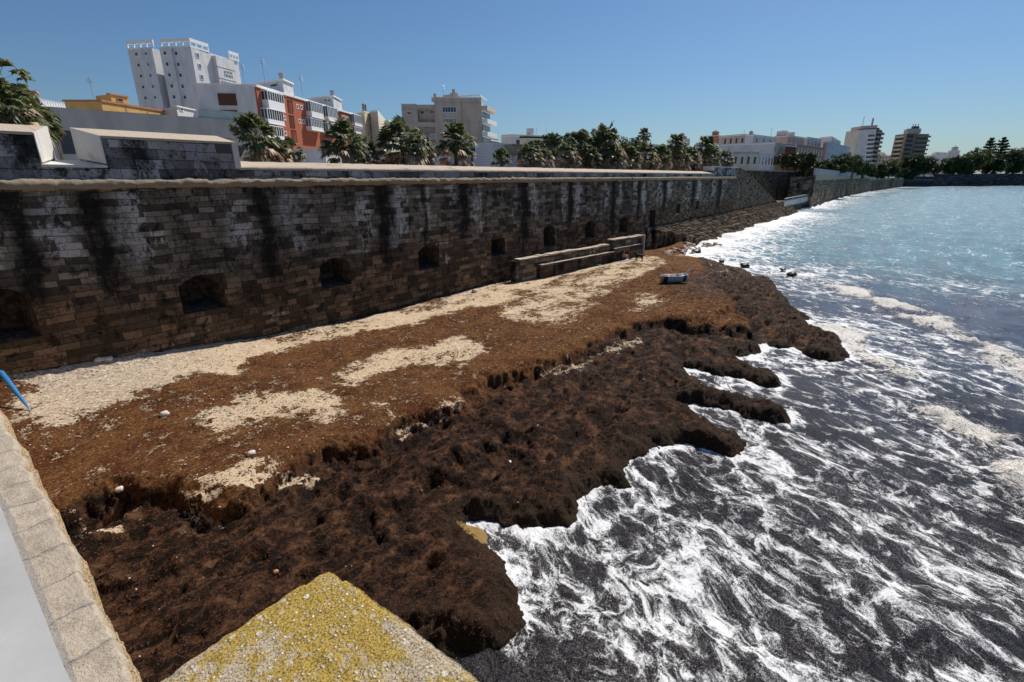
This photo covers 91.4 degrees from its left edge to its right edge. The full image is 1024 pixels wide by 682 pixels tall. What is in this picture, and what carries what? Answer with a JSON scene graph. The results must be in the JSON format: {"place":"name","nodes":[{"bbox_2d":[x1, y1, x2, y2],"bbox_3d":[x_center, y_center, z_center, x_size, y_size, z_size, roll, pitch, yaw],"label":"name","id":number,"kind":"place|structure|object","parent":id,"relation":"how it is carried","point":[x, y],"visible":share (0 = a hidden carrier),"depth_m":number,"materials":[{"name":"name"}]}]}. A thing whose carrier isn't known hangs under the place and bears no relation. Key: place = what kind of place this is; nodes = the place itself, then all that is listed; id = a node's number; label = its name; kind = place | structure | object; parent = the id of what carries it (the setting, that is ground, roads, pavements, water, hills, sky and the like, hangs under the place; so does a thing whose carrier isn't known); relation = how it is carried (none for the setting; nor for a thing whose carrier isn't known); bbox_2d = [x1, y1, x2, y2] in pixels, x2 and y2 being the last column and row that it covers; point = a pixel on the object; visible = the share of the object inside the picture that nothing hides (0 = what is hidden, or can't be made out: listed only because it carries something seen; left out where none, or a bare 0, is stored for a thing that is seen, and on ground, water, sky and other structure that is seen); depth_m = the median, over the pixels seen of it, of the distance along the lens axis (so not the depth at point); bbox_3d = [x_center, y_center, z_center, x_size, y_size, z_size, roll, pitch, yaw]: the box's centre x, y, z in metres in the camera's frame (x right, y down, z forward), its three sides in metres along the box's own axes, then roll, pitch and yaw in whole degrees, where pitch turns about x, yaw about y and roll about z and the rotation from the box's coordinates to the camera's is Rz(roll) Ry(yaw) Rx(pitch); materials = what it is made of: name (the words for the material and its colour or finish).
{"place":"outdoors","nodes":[
{"label":"outdoors","id":0,"kind":"place"},
{"bbox_2d":[125,38,240,115],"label":"apartment tower","id":1,"kind":"structure","parent":0,"point":[168,76],"depth_m":147.68,"materials":[{"name":"white paint"}]},
{"bbox_2d":[194,73,362,157],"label":"brick apartment block","id":2,"kind":"structure","parent":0,"point":[280,107],"depth_m":99.66,"materials":[{"name":"white paint"}]},
{"bbox_2d":[293,149,356,162],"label":"pavilion","id":3,"kind":"structure","parent":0,"point":[313,156],"depth_m":51.68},
{"bbox_2d":[0,241,849,681],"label":"beach","id":4,"kind":"structure","parent":0,"point":[250,481],"depth_m":15.58,"materials":[{"name":"brown plant"}]},
{"bbox_2d":[0,370,30,410],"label":"folded parasol","id":5,"kind":"object","parent":4,"relation":"on","point":[7,380],"visible":1,"depth_m":15.65,"materials":[{"name":"blue fabric"}]},
{"bbox_2d":[0,410,141,681],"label":"kerb wall","id":6,"kind":"structure","parent":4,"relation":"on","point":[56,625],"depth_m":4.32,"materials":[{"name":"stone"}]},
{"bbox_2d":[161,572,478,681],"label":"stone pillar","id":7,"kind":"structure","parent":4,"relation":"on","point":[329,627],"depth_m":1.67,"materials":[{"name":"stone"}]},
{"bbox_2d":[5,271,746,656],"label":"pebbles","id":8,"kind":"object","parent":4,"relation":"on","point":[293,425],"visible":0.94,"depth_m":16.67,"materials":[{"name":"white stone"}]},
{"bbox_2d":[0,265,846,681],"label":"seaweed","id":9,"kind":"object","parent":4,"relation":"on","point":[654,281],"visible":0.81,"depth_m":14.58,"materials":[{"name":"brown plant"}]},
{"bbox_2d":[660,268,690,282],"bbox_3d":[12.198,-4.861,37.063,2.261,1.036,0.964,-3,18,-8],"label":"wrecked dinghy","id":10,"kind":"object","parent":9,"relation":"on","point":[668,278],"visible":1,"depth_m":36.84,"materials":[{"name":"blue paint"}]},
{"bbox_2d":[511,234,645,281],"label":"beach wall","id":11,"kind":"structure","parent":4,"relation":"on","point":[543,265],"depth_m":41.55,"materials":[{"name":"stone"}]},
{"bbox_2d":[422,143,471,165],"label":"pavilion","id":12,"kind":"structure","parent":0,"point":[439,157],"depth_m":56.31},
{"bbox_2d":[401,89,496,156],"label":"beige apartment block","id":13,"kind":"structure","parent":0,"point":[426,120],"depth_m":126.13,"materials":[{"name":"beige paint"}]},
{"bbox_2d":[442,107,455,112],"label":"window","id":14,"kind":"structure","parent":13,"relation":"in","point":[444,109],"depth_m":124.96,"materials":[{"name":"grey glass"}]},
{"bbox_2d":[482,124,489,131],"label":"window","id":15,"kind":"structure","parent":13,"relation":"in","point":[486,128],"depth_m":130.39,"materials":[{"name":"blue glass"}]},
{"bbox_2d":[0,0,1023,177],"label":"sky","id":16,"kind":"structure","parent":0,"point":[953,69],"materials":[{"name":"blue"}]},
{"bbox_2d":[708,130,720,142],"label":"church tower","id":17,"kind":"structure","parent":0,"point":[715,133],"depth_m":223.82,"materials":[{"name":"paint"}]},
{"bbox_2d":[454,185,1023,681],"bbox_3d":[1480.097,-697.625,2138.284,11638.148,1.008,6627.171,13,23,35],"label":"sea","id":18,"kind":"structure","parent":0,"point":[858,517],"depth_m":13.57,"materials":[{"name":"liquid"}]},
{"bbox_2d":[644,201,797,250],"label":"stepped plinth","id":19,"kind":"structure","parent":18,"relation":"in","point":[696,231],"depth_m":72.06,"materials":[{"name":"stone"}]},
{"bbox_2d":[695,166,813,200],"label":"recessed wall","id":20,"kind":"structure","parent":19,"relation":"on","point":[774,184],"depth_m":146.96,"materials":[{"name":"grey stone"}]},
{"bbox_2d":[776,194,807,209],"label":"walkway","id":21,"kind":"structure","parent":18,"relation":"in","point":[798,203],"depth_m":128.76,"materials":[{"name":"grey concrete"}]},
{"bbox_2d":[900,173,1023,186],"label":"harbour wall","id":22,"kind":"structure","parent":18,"relation":"in","point":[1011,179],"depth_m":437.30,"materials":[{"name":"stone"}]},
{"bbox_2d":[844,116,884,167],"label":"balconied tower","id":23,"kind":"structure","parent":0,"point":[865,141],"depth_m":411.22,"materials":[{"name":"white concrete"}]},
{"bbox_2d":[889,124,930,176],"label":"brown tower","id":24,"kind":"structure","parent":0,"point":[911,141],"depth_m":459.60,"materials":[{"name":"stone"}]},
{"bbox_2d":[943,145,960,173],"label":"church tower","id":25,"kind":"structure","parent":0,"point":[954,151],"depth_m":573.96,"materials":[{"name":"grey concrete"}]},
{"label":"ground","id":26,"kind":"structure","parent":0,"visible":0},
{"bbox_2d":[0,58,39,117],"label":"fan palm","id":27,"kind":"object","parent":26,"relation":"on","point":[23,73],"visible":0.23,"depth_m":21.69,"materials":[{"name":"green plant"}]},
{"bbox_2d":[0,77,51,133],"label":"fan palm","id":28,"kind":"object","parent":26,"relation":"on","point":[21,98],"visible":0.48,"depth_m":19.84,"materials":[{"name":"green plant"}]},
{"bbox_2d":[0,85,65,159],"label":"fan palm","id":29,"kind":"object","parent":26,"relation":"on","point":[54,128],"visible":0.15,"depth_m":21.52,"materials":[{"name":"green plant"}]},
{"bbox_2d":[31,99,65,107],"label":"sawtooth roof building","id":30,"kind":"structure","parent":26,"relation":"on","point":[49,103],"depth_m":60.09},
{"bbox_2d":[42,117,63,159],"bbox_3d":[-21.328,-8.581,23.635,0.926,3.872,0.830,1,18,4],"label":"flowering bush","id":31,"kind":"object","parent":26,"relation":"on","point":[62,136],"visible":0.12,"depth_m":23.34,"materials":[{"name":"green plant"}]},
{"bbox_2d":[62,93,198,116],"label":"ochre building","id":32,"kind":"structure","parent":26,"relation":"on","point":[112,102],"depth_m":75.94,"materials":[{"name":"concrete"}]},
{"bbox_2d":[37,106,260,160],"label":"long grey building","id":33,"kind":"structure","parent":26,"relation":"on","point":[209,122],"depth_m":59.10,"materials":[{"name":"concrete"}]},
{"bbox_2d":[160,105,197,116],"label":"white terrace hut","id":34,"kind":"object","parent":26,"relation":"on","point":[175,110],"visible":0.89,"depth_m":83.92,"materials":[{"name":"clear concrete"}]},
{"bbox_2d":[227,111,283,161],"bbox_3d":[-15.559,-11.376,30.479,3.277,4.687,3.220,2,18,7],"label":"fan palm","id":35,"kind":"object","parent":26,"relation":"on","point":[248,121],"visible":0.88,"depth_m":29.57,"materials":[{"name":"green plant"}]},
{"bbox_2d":[263,135,292,161],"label":"fan palm","id":36,"kind":"object","parent":26,"relation":"on","point":[283,152],"visible":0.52,"depth_m":31.38,"materials":[{"name":"green plant"}]},
{"bbox_2d":[279,136,305,162],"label":"fan palm","id":37,"kind":"object","parent":26,"relation":"on","point":[299,154],"visible":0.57,"depth_m":32.56,"materials":[{"name":"green plant"}]},
{"bbox_2d":[315,117,369,163],"bbox_3d":[-11.396,-12.617,33.920,3.228,4.885,3.443,-14,23,-35],"label":"fan palm","id":38,"kind":"object","parent":26,"relation":"on","point":[340,128],"visible":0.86,"depth_m":33.08,"materials":[{"name":"green plant"}]},
{"bbox_2d":[356,111,371,163],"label":"slim apartment block","id":39,"kind":"structure","parent":26,"relation":"on","point":[366,127],"depth_m":137.26,"materials":[{"name":"beige paint"}]},
{"bbox_2d":[348,136,381,163],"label":"fan palm","id":40,"kind":"object","parent":26,"relation":"on","point":[368,159],"visible":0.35,"depth_m":36.02,"materials":[{"name":"green plant"}]},
{"bbox_2d":[370,110,385,150],"bbox_3d":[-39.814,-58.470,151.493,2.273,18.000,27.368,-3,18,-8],"label":"slim apartment block","id":41,"kind":"structure","parent":26,"relation":"on","point":[377,119],"depth_m":138.53,"materials":[{"name":"white paint"}]},
{"bbox_2d":[0,123,776,374],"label":"fortress wall","id":42,"kind":"structure","parent":26,"relation":"on","point":[116,243],"depth_m":22.64,"materials":[{"name":"stone"}]},
{"bbox_2d":[384,120,400,164],"bbox_3d":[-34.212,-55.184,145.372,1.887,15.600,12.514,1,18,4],"label":"slim apartment block","id":43,"kind":"structure","parent":26,"relation":"on","point":[388,121],"depth_m":140.27,"materials":[{"name":"white paint"}]},
{"bbox_2d":[371,114,428,164],"bbox_3d":[-8.213,-13.713,36.542,4.213,5.321,4.033,8,20,24],"label":"fan palm","id":44,"kind":"object","parent":26,"relation":"on","point":[394,129],"visible":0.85,"depth_m":35.88,"materials":[{"name":"green plant"}]},
{"bbox_2d":[400,130,437,165],"bbox_3d":[-7.339,-14.063,38.992,3.320,4.450,3.334,5,19,15],"label":"fan palm","id":45,"kind":"object","parent":26,"relation":"on","point":[429,149],"visible":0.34,"depth_m":38.44,"materials":[{"name":"green plant"}]},
{"bbox_2d":[434,120,479,165],"bbox_3d":[-4.511,-15.256,40.995,3.925,5.458,3.659,9,21,26],"label":"fan palm","id":46,"kind":"object","parent":26,"relation":"on","point":[455,131],"visible":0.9,"depth_m":40.06,"materials":[{"name":"green plant"}]},
{"bbox_2d":[491,147,511,166],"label":"fan palm","id":47,"kind":"object","parent":26,"relation":"on","point":[498,153],"visible":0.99,"depth_m":41.91,"materials":[{"name":"green plant"}]},
{"bbox_2d":[473,142,533,166],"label":"pavilion","id":48,"kind":"structure","parent":26,"relation":"on","point":[483,152],"depth_m":57.10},
{"bbox_2d":[501,128,540,143],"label":"town house","id":49,"kind":"structure","parent":26,"relation":"on","point":[512,138],"depth_m":134.18,"materials":[{"name":"white paint"}]},
{"bbox_2d":[516,140,544,167],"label":"fan palm","id":50,"kind":"object","parent":26,"relation":"on","point":[528,161],"visible":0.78,"depth_m":44.99,"materials":[{"name":"green plant"}]},
{"bbox_2d":[519,135,547,145],"bbox_3d":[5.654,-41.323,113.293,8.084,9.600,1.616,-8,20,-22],"label":"town house","id":51,"kind":"structure","parent":26,"relation":"on","point":[525,139],"depth_m":110.84,"materials":[{"name":"white paint"}]},
{"bbox_2d":[504,144,563,167],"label":"pavilion","id":52,"kind":"structure","parent":26,"relation":"on","point":[510,149],"depth_m":58.33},
{"bbox_2d":[537,147,554,167],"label":"fan palm","id":53,"kind":"object","parent":26,"relation":"on","point":[545,151],"visible":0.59,"depth_m":46.69,"materials":[{"name":"green plant"}]},
{"bbox_2d":[542,132,567,155],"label":"palm tree","id":54,"kind":"object","parent":26,"relation":"on","point":[551,139],"visible":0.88,"depth_m":65.99,"materials":[{"name":"green plant"}]},
{"bbox_2d":[551,140,580,168],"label":"fan palm","id":55,"kind":"object","parent":26,"relation":"on","point":[567,149],"visible":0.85,"depth_m":51.80,"materials":[{"name":"green plant"}]},
{"bbox_2d":[563,129,596,168],"bbox_3d":[7.588,-20.484,55.964,4.127,5.996,4.054,5,19,14],"label":"fan palm","id":56,"kind":"object","parent":26,"relation":"on","point":[578,138],"visible":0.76,"depth_m":54.69,"materials":[{"name":"green plant"}]},
{"bbox_2d":[581,147,602,168],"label":"fan palm","id":57,"kind":"object","parent":26,"relation":"on","point":[591,161],"visible":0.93,"depth_m":53.83,"materials":[{"name":"green plant"}]},
{"bbox_2d":[582,121,628,169],"bbox_3d":[10.515,-20.784,57.618,5.942,8.646,5.966,4,19,11],"label":"fan palm","id":58,"kind":"object","parent":26,"relation":"on","point":[605,132],"visible":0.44,"depth_m":55.89,"materials":[{"name":"green plant"}]},
{"bbox_2d":[592,136,623,169],"bbox_3d":[10.508,-20.242,56.782,4.193,5.564,3.946,-9,20,-26],"label":"fan palm","id":59,"kind":"object","parent":26,"relation":"on","point":[605,144],"visible":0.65,"depth_m":55.46,"materials":[{"name":"green plant"}]},
{"bbox_2d":[609,136,639,159],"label":"fan palm","id":60,"kind":"object","parent":26,"relation":"on","point":[632,143],"visible":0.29,"depth_m":61.31,"materials":[{"name":"green plant"}]},
{"bbox_2d":[618,143,642,169],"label":"fan palm","id":61,"kind":"object","parent":26,"relation":"on","point":[628,147],"visible":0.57,"depth_m":60.40,"materials":[{"name":"green plant"}]},
{"bbox_2d":[635,127,651,155],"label":"fan palm","id":62,"kind":"object","parent":26,"relation":"on","point":[644,132],"visible":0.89,"depth_m":85.06,"materials":[{"name":"green plant"}]},
{"bbox_2d":[630,141,661,169],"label":"fan palm","id":63,"kind":"object","parent":26,"relation":"on","point":[645,149],"visible":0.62,"depth_m":64.17,"materials":[{"name":"green plant"}]},
{"bbox_2d":[626,142,670,170],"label":"town house","id":64,"kind":"structure","parent":26,"relation":"on","point":[650,155],"depth_m":141.00,"materials":[{"name":"white concrete"}]},
{"bbox_2d":[650,144,672,170],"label":"fan palm","id":65,"kind":"object","parent":26,"relation":"on","point":[661,150],"visible":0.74,"depth_m":68.23,"materials":[{"name":"green plant"}]},
{"bbox_2d":[665,133,689,169],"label":"fan palm","id":66,"kind":"object","parent":26,"relation":"on","point":[678,140],"visible":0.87,"depth_m":72.33,"materials":[{"name":"green plant"}]},
{"bbox_2d":[663,146,692,170],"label":"fan palm","id":67,"kind":"object","parent":26,"relation":"on","point":[687,158],"visible":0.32,"depth_m":73.60,"materials":[{"name":"green plant"}]},
{"bbox_2d":[681,145,701,170],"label":"fan palm","id":68,"kind":"object","parent":26,"relation":"on","point":[691,151],"visible":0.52,"depth_m":77.62,"materials":[{"name":"green plant"}]},
{"bbox_2d":[691,134,721,170],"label":"fan palm","id":69,"kind":"object","parent":26,"relation":"on","point":[707,143],"visible":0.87,"depth_m":82.99,"materials":[{"name":"green plant"}]},
{"bbox_2d":[700,148,721,165],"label":"fan palm","id":70,"kind":"object","parent":26,"relation":"on","point":[716,160],"visible":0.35,"depth_m":85.34,"materials":[{"name":"green plant"}]},
{"bbox_2d":[715,149,734,166],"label":"fan palm","id":71,"kind":"object","parent":26,"relation":"on","point":[724,162],"visible":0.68,"depth_m":92.45,"materials":[{"name":"green plant"}]},
{"bbox_2d":[718,134,745,143],"bbox_3d":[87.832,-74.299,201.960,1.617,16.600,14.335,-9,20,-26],"label":"town house","id":72,"kind":"structure","parent":26,"relation":"on","point":[732,139],"depth_m":198.85,"materials":[{"name":"white concrete"}]},
{"bbox_2d":[716,142,774,162],"bbox_3d":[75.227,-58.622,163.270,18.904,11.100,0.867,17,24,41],"label":"town house","id":73,"kind":"structure","parent":26,"relation":"on","point":[766,147],"depth_m":160.61,"materials":[{"name":"white paint"}]},
{"bbox_2d":[732,152,774,169],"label":"town house","id":74,"kind":"structure","parent":26,"relation":"on","point":[755,160],"depth_m":143.08,"materials":[{"name":"white paint"}]},
{"bbox_2d":[745,134,774,142],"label":"town house","id":75,"kind":"structure","parent":26,"relation":"on","point":[752,138],"depth_m":186.35,"materials":[{"name":"white paint"}]},
{"bbox_2d":[772,142,786,170],"bbox_3d":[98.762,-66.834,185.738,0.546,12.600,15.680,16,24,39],"label":"town house","id":76,"kind":"structure","parent":26,"relation":"on","point":[779,148],"depth_m":184.27,"materials":[{"name":"white paint"}]},
{"bbox_2d":[773,152,801,170],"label":"leafy tree","id":77,"kind":"object","parent":26,"relation":"on","point":[787,161],"visible":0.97,"depth_m":157.36,"materials":[{"name":"green plant"}]},
{"bbox_2d":[774,132,804,144],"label":"town house","id":78,"kind":"structure","parent":26,"relation":"on","point":[790,138],"depth_m":217.34,"materials":[{"name":"white concrete"}]},
{"bbox_2d":[776,130,787,135],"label":"town house","id":79,"kind":"structure","parent":78,"relation":"on","point":[781,133],"depth_m":216.40,"materials":[{"name":"white paint"}]},
{"bbox_2d":[782,145,796,170],"bbox_3d":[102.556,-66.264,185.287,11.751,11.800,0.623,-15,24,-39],"label":"town house","id":80,"kind":"structure","parent":26,"relation":"on","point":[789,149],"depth_m":183.40,"materials":[{"name":"red paint"}]},
{"bbox_2d":[795,152,821,175],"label":"leafy tree","id":81,"kind":"object","parent":26,"relation":"on","point":[807,160],"visible":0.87,"depth_m":164.07,"materials":[{"name":"green plant"}]},
{"bbox_2d":[796,144,823,170],"bbox_3d":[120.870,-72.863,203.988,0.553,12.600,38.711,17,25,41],"label":"town house","id":82,"kind":"structure","parent":26,"relation":"on","point":[800,148],"depth_m":202.10,"materials":[{"name":"beige paint"}]},
{"bbox_2d":[804,137,821,146],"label":"town house","id":83,"kind":"structure","parent":26,"relation":"on","point":[812,141],"depth_m":241.48,"materials":[{"name":"white paint"}]},
{"bbox_2d":[817,160,839,169],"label":"leafy tree","id":84,"kind":"object","parent":26,"relation":"on","point":[826,164],"visible":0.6,"depth_m":176.38,"materials":[{"name":"green plant"}]},
{"bbox_2d":[820,136,840,147],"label":"town house","id":85,"kind":"structure","parent":26,"relation":"on","point":[831,139],"depth_m":279.05,"materials":[{"name":"white concrete"}]},
{"bbox_2d":[822,141,849,160],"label":"town house","id":86,"kind":"structure","parent":26,"relation":"on","point":[832,148],"depth_m":247.71,"materials":[{"name":"blue"}]},
{"bbox_2d":[828,152,854,172],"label":"leafy tree","id":87,"kind":"object","parent":26,"relation":"on","point":[837,160],"visible":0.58,"depth_m":190.91,"materials":[{"name":"green plant"}]},
{"bbox_2d":[835,164,849,172],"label":"leafy tree","id":88,"kind":"object","parent":26,"relation":"on","point":[844,168],"visible":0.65,"depth_m":183.61,"materials":[{"name":"green plant"}]},
{"bbox_2d":[787,168,903,206],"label":"second sea wall","id":89,"kind":"structure","parent":26,"relation":"on","point":[819,186],"depth_m":170.97,"materials":[{"name":"grey stone"}]},
{"bbox_2d":[848,154,865,178],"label":"leafy tree","id":90,"kind":"object","parent":26,"relation":"on","point":[859,160],"visible":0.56,"depth_m":204.18,"materials":[{"name":"green plant"}]},
{"bbox_2d":[850,162,887,178],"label":"leafy tree","id":91,"kind":"object","parent":26,"relation":"on","point":[868,168],"visible":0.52,"depth_m":218.71,"materials":[{"name":"green plant"}]},
{"bbox_2d":[874,155,890,176],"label":"town house","id":92,"kind":"structure","parent":26,"relation":"on","point":[883,157],"depth_m":481.90,"materials":[{"name":"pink paint"}]},
{"bbox_2d":[866,165,900,178],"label":"leafy tree","id":93,"kind":"object","parent":26,"relation":"on","point":[892,170],"visible":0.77,"depth_m":246.66,"materials":[{"name":"green plant"}]},
{"bbox_2d":[880,159,903,177],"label":"leafy tree","id":94,"kind":"object","parent":26,"relation":"on","point":[896,163],"visible":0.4,"depth_m":304.19,"materials":[{"name":"green plant"}]},
{"bbox_2d":[895,167,909,177],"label":"shrub","id":95,"kind":"object","parent":26,"relation":"on","point":[904,171],"visible":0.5,"depth_m":321.45,"materials":[{"name":"green plant"}]},
{"bbox_2d":[897,154,939,179],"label":"leafy tree","id":96,"kind":"object","parent":26,"relation":"on","point":[919,164],"visible":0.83,"depth_m":346.89,"materials":[{"name":"green plant"}]},
{"bbox_2d":[925,163,947,173],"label":"leafy tree","id":97,"kind":"object","parent":26,"relation":"on","point":[938,168],"visible":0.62,"depth_m":447.31,"materials":[{"name":"green plant"}]},
{"bbox_2d":[930,152,947,173],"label":"town house","id":98,"kind":"structure","parent":26,"relation":"on","point":[940,155],"depth_m":635.22,"materials":[{"name":"white paint"}]},
{"bbox_2d":[940,167,957,173],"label":"leafy tree","id":99,"kind":"object","parent":26,"relation":"on","point":[948,171],"visible":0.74,"depth_m":444.77,"materials":[{"name":"green plant"}]},
{"bbox_2d":[940,154,976,172],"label":"leafy tree","id":100,"kind":"object","parent":26,"relation":"on","point":[954,163],"visible":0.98,"depth_m":439.54,"materials":[{"name":"green plant"}]},
{"bbox_2d":[956,167,974,173],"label":"leafy tree","id":101,"kind":"object","parent":26,"relation":"on","point":[964,170],"visible":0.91,"depth_m":441.10,"materials":[{"name":"green plant"}]},
{"bbox_2d":[961,147,996,172],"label":"leafy tree","id":102,"kind":"object","parent":26,"relation":"on","point":[982,157],"visible":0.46,"depth_m":440.12,"materials":[{"name":"green plant"}]},
{"bbox_2d":[981,137,998,173],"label":"norfolk pine","id":103,"kind":"object","parent":26,"relation":"on","point":[989,143],"visible":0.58,"depth_m":478.39,"materials":[{"name":"green plant"}]},
{"bbox_2d":[974,153,1013,173],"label":"leafy tree","id":104,"kind":"object","parent":26,"relation":"on","point":[999,163],"visible":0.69,"depth_m":453.34,"materials":[{"name":"green plant"}]},
{"bbox_2d":[994,137,1009,158],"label":"norfolk pine","id":105,"kind":"object","parent":26,"relation":"on","point":[1002,145],"visible":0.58,"depth_m":478.05,"materials":[{"name":"green plant"}]},
{"bbox_2d":[1001,147,1023,173],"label":"leafy tree","id":106,"kind":"object","parent":26,"relation":"on","point":[1014,157],"visible":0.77,"depth_m":464.38,"materials":[{"name":"green plant"}]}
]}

